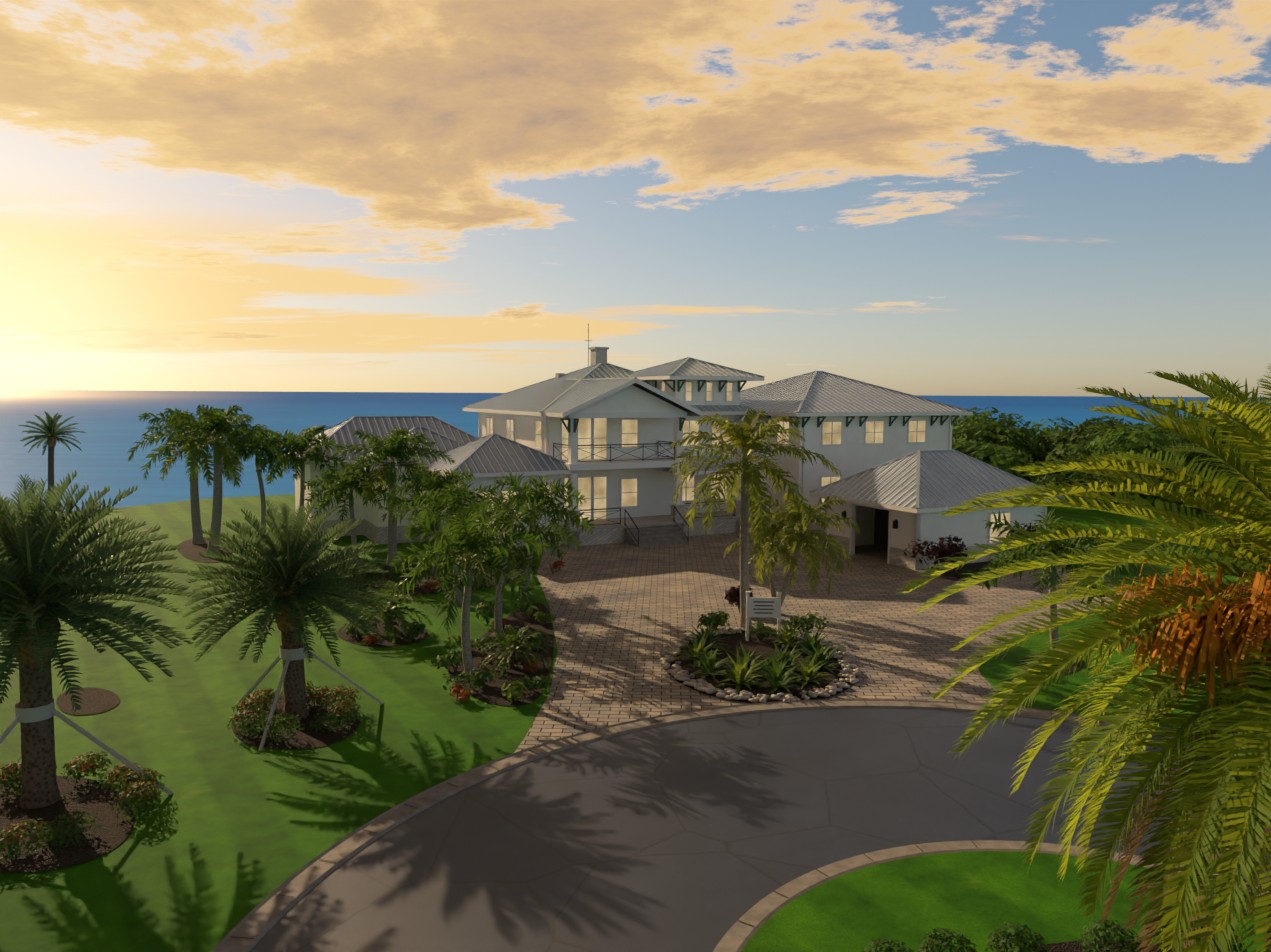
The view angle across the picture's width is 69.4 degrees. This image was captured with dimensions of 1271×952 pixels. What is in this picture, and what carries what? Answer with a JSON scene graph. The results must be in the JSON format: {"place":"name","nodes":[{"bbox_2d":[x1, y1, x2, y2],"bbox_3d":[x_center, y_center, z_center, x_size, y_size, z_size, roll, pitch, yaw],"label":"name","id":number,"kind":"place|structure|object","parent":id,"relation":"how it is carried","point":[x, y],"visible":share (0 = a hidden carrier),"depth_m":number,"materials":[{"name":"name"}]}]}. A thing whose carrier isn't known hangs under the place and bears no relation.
{"place":"outdoors","nodes":[
{"label":"outdoors","id":0,"kind":"place"},
{"bbox_2d":[0,475,1270,951],"bbox_3d":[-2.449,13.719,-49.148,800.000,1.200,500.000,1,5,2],"label":"lawn","id":1,"kind":"structure","parent":0,"point":[220,843],"depth_m":22.61,"materials":[{"name":"green plant"}]},
{"bbox_2d":[18,411,86,497],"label":"palm tree","id":2,"kind":"object","parent":1,"relation":"on","point":[51,428],"visible":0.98,"depth_m":73.88,"materials":[{"name":"green"}]},
{"bbox_2d":[0,776,133,872],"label":"bed","id":3,"kind":"object","parent":1,"relation":"on","point":[113,832],"visible":0.56,"depth_m":18.39,"materials":[{"name":"brown soil"}]},
{"bbox_2d":[0,751,165,862],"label":"flowering shrubs","id":4,"kind":"object","parent":3,"relation":"on","point":[139,783],"visible":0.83,"depth_m":18.71,"materials":[{"name":"green plant"}]},
{"bbox_2d":[0,698,172,794],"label":"brace","id":5,"kind":"object","parent":1,"relation":"on","point":[36,714],"visible":0.6,"depth_m":19.21,"materials":[{"name":"grey"}]},
{"bbox_2d":[56,687,119,714],"bbox_3d":[-15.329,6.277,25.677,1.452,0.001,2.721,-4,7,-40],"label":"bed","id":6,"kind":"object","parent":1,"relation":"on","point":[94,700],"visible":0.87,"depth_m":25.58,"materials":[{"name":"brown soil"}]},
{"bbox_2d":[0,470,207,808],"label":"palm tree","id":7,"kind":"object","parent":1,"relation":"on","point":[37,577],"visible":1,"depth_m":18.82,"materials":[{"name":"green"}]},
{"bbox_2d":[126,408,249,543],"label":"royal palm","id":8,"kind":"object","parent":1,"relation":"on","point":[197,537],"visible":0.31,"depth_m":51.06,"materials":[{"name":"green plant"}]},
{"bbox_2d":[177,538,232,562],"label":"mulch bed","id":9,"kind":"object","parent":1,"relation":"on","point":[189,550],"visible":0.5,"depth_m":49.59,"materials":[{"name":"brown soil"}]},
{"bbox_2d":[151,404,283,553],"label":"royal palm","id":10,"kind":"object","parent":1,"relation":"on","point":[217,427],"visible":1,"depth_m":47.17,"materials":[{"name":"green plant"}]},
{"bbox_2d":[211,424,299,526],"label":"foxtail palm","id":11,"kind":"object","parent":1,"relation":"on","point":[267,454],"visible":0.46,"depth_m":51.13,"materials":[{"name":"green"}]},
{"bbox_2d":[182,496,399,720],"bbox_3d":[-9.109,3.562,24.365,5.822,6.078,5.488,1,5,2],"label":"lawn palm","id":12,"kind":"object","parent":1,"relation":"on","point":[285,581],"visible":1,"depth_m":23.56,"materials":[{"name":"green"}]},
{"bbox_2d":[231,693,359,749],"bbox_3d":[-9.012,6.439,24.288,3.068,0.001,4.610,-3,6,-30],"label":"palm bed","id":13,"kind":"object","parent":1,"relation":"on","point":[307,737],"visible":0.54,"depth_m":23.27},
{"bbox_2d":[227,679,362,745],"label":"flowering shrubs","id":14,"kind":"object","parent":13,"relation":"on","point":[253,709],"visible":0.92,"depth_m":23.62,"materials":[{"name":"green plant"}]},
{"bbox_2d":[255,428,348,525],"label":"foxtail palm","id":15,"kind":"object","parent":1,"relation":"on","point":[303,446],"visible":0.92,"depth_m":52.36,"materials":[{"name":"green"}]},
{"bbox_2d":[239,643,383,750],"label":"tree support braces","id":16,"kind":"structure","parent":1,"relation":"on","point":[288,656],"depth_m":24.07,"materials":[{"name":"grey"}]},
{"bbox_2d":[300,425,330,439],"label":"tree","id":17,"kind":"object","parent":1,"relation":"on","point":[318,428],"depth_m":71.18,"materials":[{"name":"green plant"}]},
{"bbox_2d":[302,462,399,562],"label":"palm tree","id":18,"kind":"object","parent":1,"relation":"on","point":[330,478],"depth_m":45.24,"materials":[{"name":"green plant"}]},
{"bbox_2d":[337,619,427,646],"bbox_3d":[-9.164,5.640,33.145,2.953,0.001,4.223,-3,6,-33],"label":"bed","id":19,"kind":"object","parent":1,"relation":"on","point":[404,640],"visible":0.5,"depth_m":32.32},
{"bbox_2d":[346,624,369,637],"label":"shrub","id":20,"kind":"object","parent":19,"relation":"on","point":[353,630],"visible":0.52,"depth_m":32.30,"materials":[{"name":"green plant"}]},
{"bbox_2d":[362,632,383,644],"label":"shrub","id":21,"kind":"object","parent":19,"relation":"on","point":[374,638],"visible":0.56,"depth_m":31.34,"materials":[{"name":"red plant"}]},
{"bbox_2d":[342,582,436,645],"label":"pygmy palm","id":22,"kind":"object","parent":19,"relation":"on","point":[387,617],"visible":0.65,"depth_m":32.13,"materials":[{"name":"green plant"}]},
{"bbox_2d":[403,622,425,639],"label":"shrub","id":23,"kind":"object","parent":19,"relation":"on","point":[416,629],"visible":0.9,"depth_m":32.28,"materials":[{"name":"green plant"}]},
{"bbox_2d":[333,428,455,564],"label":"palm","id":24,"kind":"object","parent":1,"relation":"on","point":[393,448],"visible":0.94,"depth_m":45.48,"materials":[{"name":"green plant"}]},
{"bbox_2d":[381,467,489,578],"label":"palm tree","id":25,"kind":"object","parent":1,"relation":"on","point":[434,480],"depth_m":42.18,"materials":[{"name":"green plant"}]},
{"bbox_2d":[346,556,535,594],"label":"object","id":26,"kind":"structure","parent":1,"relation":"on","point":[418,590],"depth_m":42.06,"materials":[{"name":"green plant"}]},
{"bbox_2d":[347,563,383,587],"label":"shrub","id":27,"kind":"object","parent":26,"relation":"on","point":[377,576],"visible":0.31,"depth_m":40.45,"materials":[{"name":"green plant"}]},
{"bbox_2d":[385,563,432,584],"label":"shrub","id":28,"kind":"object","parent":26,"relation":"on","point":[398,575],"visible":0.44,"depth_m":40.46,"materials":[{"name":"green plant"}]},
{"bbox_2d":[421,582,440,594],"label":"shrub","id":29,"kind":"object","parent":26,"relation":"on","point":[429,586],"visible":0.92,"depth_m":39.44,"materials":[{"name":"red plant"}]},
{"bbox_2d":[474,576,488,589],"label":"shrub","id":30,"kind":"object","parent":26,"relation":"on","point":[483,582],"visible":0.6,"depth_m":40.52,"materials":[{"name":"green plant"}]},
{"bbox_2d":[510,545,536,568],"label":"shrub","id":31,"kind":"object","parent":26,"relation":"on","point":[522,558],"visible":0.33,"depth_m":45.19,"materials":[{"name":"green plant"}]},
{"bbox_2d":[390,477,512,605],"bbox_3d":[-7.398,2.752,37.298,5.101,5.393,5.360,1,5,2],"label":"palm","id":32,"kind":"object","parent":1,"relation":"on","point":[449,501],"visible":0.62,"depth_m":36.86,"materials":[{"name":"green plant"}]},
{"bbox_2d":[447,635,476,648],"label":"shrub","id":33,"kind":"object","parent":1,"relation":"on","point":[459,640],"visible":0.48,"depth_m":30.79,"materials":[{"name":"green plant"}]},
{"bbox_2d":[475,600,509,624],"bbox_3d":[-5.413,5.106,34.432,1.004,0.931,1.495,4,6,36],"label":"shrub","id":34,"kind":"object","parent":1,"relation":"on","point":[489,607],"visible":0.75,"depth_m":34.20,"materials":[{"name":"green plant"}]},
{"bbox_2d":[447,603,553,705],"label":"planting bed","id":35,"kind":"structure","parent":1,"relation":"on","point":[490,692],"depth_m":29.08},
{"bbox_2d":[431,649,462,671],"bbox_3d":[-5.773,5.758,28.470,1.076,0.700,0.978,1,5,2],"label":"shrub","id":36,"kind":"object","parent":35,"relation":"on","point":[455,657],"visible":0.94,"depth_m":28.21,"materials":[{"name":"green plant"}]},
{"bbox_2d":[449,683,471,700],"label":"shrub","id":37,"kind":"object","parent":35,"relation":"on","point":[458,693],"visible":0.83,"depth_m":25.70,"materials":[{"name":"red plant"}]},
{"bbox_2d":[377,506,548,678],"bbox_3d":[-5.082,3.563,27.383,5.005,5.608,5.072,1,5,2],"label":"palm","id":38,"kind":"object","parent":35,"relation":"on","point":[464,536],"visible":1,"depth_m":27.01,"materials":[{"name":"green plant"}]},
{"bbox_2d":[442,666,496,692],"bbox_3d":[-4.758,5.954,26.596,1.024,0.657,1.762,5,7,39],"label":"shrub","id":39,"kind":"object","parent":35,"relation":"on","point":[484,672],"visible":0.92,"depth_m":26.66,"materials":[{"name":"green plant"}]},
{"bbox_2d":[470,633,507,654],"bbox_3d":[-4.762,5.570,30.258,1.439,0.762,0.914,-2,6,-23],"label":"shrub","id":40,"kind":"object","parent":35,"relation":"on","point":[483,640],"visible":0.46,"depth_m":30.10,"materials":[{"name":"green plant"}]},
{"bbox_2d":[491,618,508,630],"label":"shrub","id":41,"kind":"object","parent":35,"relation":"on","point":[505,621],"visible":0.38,"depth_m":33.41,"materials":[{"name":"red plant"}]},
{"bbox_2d":[437,491,581,633],"bbox_3d":[-4.675,3.199,32.924,5.056,5.316,4.703,-1,5,-18],"label":"palm","id":42,"kind":"object","parent":35,"relation":"on","point":[518,516],"visible":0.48,"depth_m":32.67,"materials":[{"name":"green plant"}]},
{"bbox_2d":[476,625,549,677],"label":"pygmy palm","id":43,"kind":"object","parent":35,"relation":"on","point":[512,642],"visible":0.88,"depth_m":28.65,"materials":[{"name":"green plant"}]},
{"bbox_2d":[501,681,524,702],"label":"shrub","id":44,"kind":"object","parent":35,"relation":"on","point":[509,690],"visible":0.98,"depth_m":25.55,"materials":[{"name":"green plant"}]},
{"bbox_2d":[514,595,533,619],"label":"shrub","id":45,"kind":"object","parent":35,"relation":"on","point":[517,605],"visible":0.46,"depth_m":35.18,"materials":[{"name":"green plant"}]},
{"bbox_2d":[523,659,537,672],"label":"shrub","id":46,"kind":"object","parent":35,"relation":"on","point":[532,666],"visible":0.81,"depth_m":28.25,"materials":[{"name":"red plant"}]},
{"bbox_2d":[512,675,550,691],"bbox_3d":[-3.003,6.033,26.593,1.206,0.520,0.691,-2,6,-24],"label":"shrub","id":47,"kind":"object","parent":35,"relation":"on","point":[541,682],"visible":0.77,"depth_m":26.50,"materials":[{"name":"green plant"}]},
{"bbox_2d":[526,634,545,649],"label":"shrub","id":48,"kind":"object","parent":35,"relation":"on","point":[538,638],"visible":0.56,"depth_m":30.90,"materials":[{"name":"green plant"}]},
{"bbox_2d":[534,611,555,624],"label":"shrub","id":49,"kind":"object","parent":35,"relation":"on","point":[551,617],"visible":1,"depth_m":34.29,"materials":[{"name":"green plant"}]},
{"bbox_2d":[470,471,596,599],"bbox_3d":[-4.085,2.610,37.551,4.901,5.691,5.082,-2,6,-27],"label":"palm","id":50,"kind":"object","parent":1,"relation":"on","point":[540,491],"visible":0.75,"depth_m":37.17,"materials":[{"name":"green plant"}]},
{"bbox_2d":[288,324,972,549],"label":"house","id":51,"kind":"structure","parent":1,"relation":"on","point":[601,432],"depth_m":56.98,"materials":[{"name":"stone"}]},
{"bbox_2d":[211,699,1270,951],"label":"cul de sac","id":52,"kind":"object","parent":1,"relation":"on","point":[841,825],"visible":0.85,"depth_m":17.48,"materials":[{"name":"asphalt"}]},
{"bbox_2d":[723,518,815,596],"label":"palm","id":53,"kind":"object","parent":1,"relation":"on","point":[776,532],"visible":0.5,"depth_m":36.17,"materials":[{"name":"green plant"}]},
{"bbox_2d":[736,493,860,606],"bbox_3d":[6.343,3.114,36.102,4.699,5.144,4.866,1,5,2],"label":"palm","id":54,"kind":"object","parent":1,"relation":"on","point":[818,516],"visible":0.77,"depth_m":35.47,"materials":[{"name":"green plant"}]},
{"bbox_2d":[514,527,1133,752],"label":"driveway pavers","id":55,"kind":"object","parent":1,"relation":"on","point":[625,614],"visible":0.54,"depth_m":35.55,"materials":[{"name":"beige brick"}]},
{"bbox_2d":[549,560,564,573],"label":"shrub","id":56,"kind":"object","parent":55,"relation":"on","point":[558,563],"visible":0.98,"depth_m":43.97,"materials":[{"name":"red plant"}]},
{"bbox_2d":[660,627,860,702],"bbox_3d":[3.987,5.938,29.670,6.383,0.209,8.116,1,5,2],"label":"planting bed","id":57,"kind":"object","parent":55,"relation":"on","point":[680,669],"visible":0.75,"depth_m":28.46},
{"bbox_2d":[696,611,729,631],"bbox_3d":[2.831,5.319,33.306,1.267,0.837,1.496,1,5,2],"label":"shrub","id":58,"kind":"object","parent":57,"relation":"on","point":[715,619],"visible":0.94,"depth_m":33.09,"materials":[{"name":"green plant"}]},
{"bbox_2d":[724,585,753,612],"bbox_3d":[4.098,4.840,36.337,1.198,1.226,0.907,1,5,2],"label":"shrub","id":59,"kind":"object","parent":57,"relation":"on","point":[732,595],"visible":0.62,"depth_m":36.13,"materials":[{"name":"red plant"}]},
{"bbox_2d":[669,409,840,628],"bbox_3d":[4.315,1.687,33.863,6.260,8.282,6.247,1,5,2],"label":"palm","id":60,"kind":"object","parent":57,"relation":"in","point":[746,442],"visible":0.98,"depth_m":33.12,"materials":[{"name":"green plant"}]},
{"bbox_2d":[674,620,847,694],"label":"plants","id":61,"kind":"object","parent":57,"relation":"in","point":[775,667],"visible":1,"depth_m":28.39,"materials":[{"name":"green plant"}]},
{"bbox_2d":[749,621,776,640],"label":"shrub","id":62,"kind":"object","parent":57,"relation":"on","point":[760,630],"visible":0.96,"depth_m":32.08,"materials":[{"name":"green plant"}]},
{"bbox_2d":[746,591,781,641],"bbox_3d":[4.470,4.934,32.073,1.240,1.800,0.140,1,5,2],"label":"sign post","id":63,"kind":"object","parent":57,"relation":"on","point":[763,606],"visible":0.98,"depth_m":32.02,"materials":[{"name":"white"}]},
{"bbox_2d":[786,612,828,635],"bbox_3d":[6.091,5.309,32.606,1.589,0.990,1.182,1,5,2],"label":"shrub","id":64,"kind":"object","parent":57,"relation":"on","point":[802,620],"visible":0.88,"depth_m":32.39,"materials":[{"name":"green plant"}]},
{"bbox_2d":[809,449,1064,569],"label":"garage","id":65,"kind":"structure","parent":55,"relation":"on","point":[893,508],"depth_m":48.29,"materials":[{"name":"concrete"}]},
{"bbox_2d":[939,554,1048,580],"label":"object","id":66,"kind":"structure","parent":55,"relation":"on","point":[949,574],"depth_m":45.71,"materials":[{"name":"brown soil"}]},
{"bbox_2d":[903,535,967,571],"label":"shrub","id":67,"kind":"object","parent":66,"relation":"on","point":[949,548],"visible":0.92,"depth_m":43.91,"materials":[{"name":"purple plant"}]},
{"bbox_2d":[955,569,996,578],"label":"shrub","id":68,"kind":"object","parent":66,"relation":"on","point":[972,571],"visible":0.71,"depth_m":43.38,"materials":[{"name":"green plant"}]},
{"bbox_2d":[862,938,913,951],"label":"shrub","id":69,"kind":"object","parent":1,"relation":"on","point":[879,944],"visible":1,"depth_m":13.39,"materials":[{"name":"green plant"}]},
{"bbox_2d":[915,926,976,951],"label":"shrub","id":70,"kind":"object","parent":1,"relation":"on","point":[947,937],"visible":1,"depth_m":13.55,"materials":[{"name":"green plant"}]},
{"bbox_2d":[952,438,1039,481],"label":"mangrove tree","id":71,"kind":"object","parent":1,"relation":"on","point":[1004,458],"visible":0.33,"depth_m":69.51,"materials":[{"name":"green plant"}]},
{"bbox_2d":[952,406,1043,482],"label":"mangrove tree","id":72,"kind":"object","parent":1,"relation":"on","point":[994,430],"visible":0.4,"depth_m":82.15,"materials":[{"name":"green plant"}]},
{"bbox_2d":[952,427,1052,482],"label":"mangrove tree","id":73,"kind":"object","parent":1,"relation":"on","point":[1024,445],"visible":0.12,"depth_m":86.58,"materials":[{"name":"green plant"}]},
{"bbox_2d":[985,922,1049,951],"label":"shrub","id":74,"kind":"object","parent":1,"relation":"on","point":[1020,941],"visible":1,"depth_m":13.66,"materials":[{"name":"green plant"}]},
{"bbox_2d":[1009,523,1042,555],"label":"shrub","id":75,"kind":"object","parent":1,"relation":"on","point":[1029,528],"visible":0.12,"depth_m":48.30,"materials":[{"name":"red plant"}]},
{"bbox_2d":[1022,652,1083,675],"bbox_3d":[13.536,6.078,29.780,1.742,0.001,3.202,5,7,40],"label":"garden bed","id":76,"kind":"object","parent":1,"relation":"on","point":[1072,667],"visible":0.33,"depth_m":29.55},
{"bbox_2d":[978,509,1145,651],"bbox_3d":[13.511,3.671,29.819,4.677,5.159,5.063,1,5,2],"label":"palm","id":77,"kind":"object","parent":1,"relation":"on","point":[1056,548],"visible":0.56,"depth_m":29.50,"materials":[{"name":"green plant"}]},
{"bbox_2d":[893,363,1270,951],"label":"date palm","id":78,"kind":"object","parent":1,"relation":"on","point":[1200,628],"visible":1,"depth_m":10.64,"materials":[{"name":"green"}]},
{"bbox_2d":[1027,415,1136,485],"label":"mangrove tree","id":79,"kind":"object","parent":1,"relation":"on","point":[1057,425],"visible":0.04,"depth_m":89.46,"materials":[{"name":"green plant"}]},
{"bbox_2d":[1038,417,1145,479],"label":"mangrove tree","id":80,"kind":"object","parent":1,"relation":"on","point":[1064,436],"visible":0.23,"depth_m":83.01,"materials":[{"name":"green plant"}]},
{"bbox_2d":[1076,919,1144,951],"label":"shrub","id":81,"kind":"object","parent":1,"relation":"on","point":[1095,929],"visible":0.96,"depth_m":13.75,"materials":[{"name":"green plant"}]},
{"bbox_2d":[1031,424,1225,512],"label":"mangrove tree","id":82,"kind":"object","parent":1,"relation":"on","point":[1133,443],"visible":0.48,"depth_m":69.43,"materials":[{"name":"green plant"}]},
{"bbox_2d":[1131,422,1168,431],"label":"mangrove tree","id":83,"kind":"object","parent":1,"relation":"on","point":[1140,424],"visible":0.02,"depth_m":102.14,"materials":[{"name":"green plant"}]},
{"bbox_2d":[1139,414,1237,433],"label":"mangrove tree","id":84,"kind":"object","parent":1,"relation":"on","point":[1151,427],"depth_m":92.92,"materials":[{"name":"green plant"}]},
{"bbox_2d":[1175,415,1225,477],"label":"mangrove tree","id":85,"kind":"object","parent":1,"relation":"on","point":[1198,421],"depth_m":83.83,"materials":[{"name":"green plant"}]},
{"bbox_2d":[1139,417,1266,506],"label":"mangrove tree","id":86,"kind":"object","parent":1,"relation":"on","point":[1182,439],"visible":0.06,"depth_m":70.56,"materials":[{"name":"green plant"}]},
{"bbox_2d":[1180,915,1246,951],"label":"shrub","id":87,"kind":"object","parent":1,"relation":"on","point":[1239,945],"visible":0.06,"depth_m":13.79,"materials":[{"name":"green plant"}]},
{"bbox_2d":[0,390,1270,511],"bbox_3d":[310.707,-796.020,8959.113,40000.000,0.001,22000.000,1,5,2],"label":"sea water","id":88,"kind":"structure","parent":0,"point":[111,425],"depth_m":338.85,"materials":[{"name":"blue liquid"}]},
{"bbox_2d":[0,0,1270,397],"label":"sky","id":89,"kind":"structure","parent":0,"point":[913,197],"materials":[{"name":"blue"}]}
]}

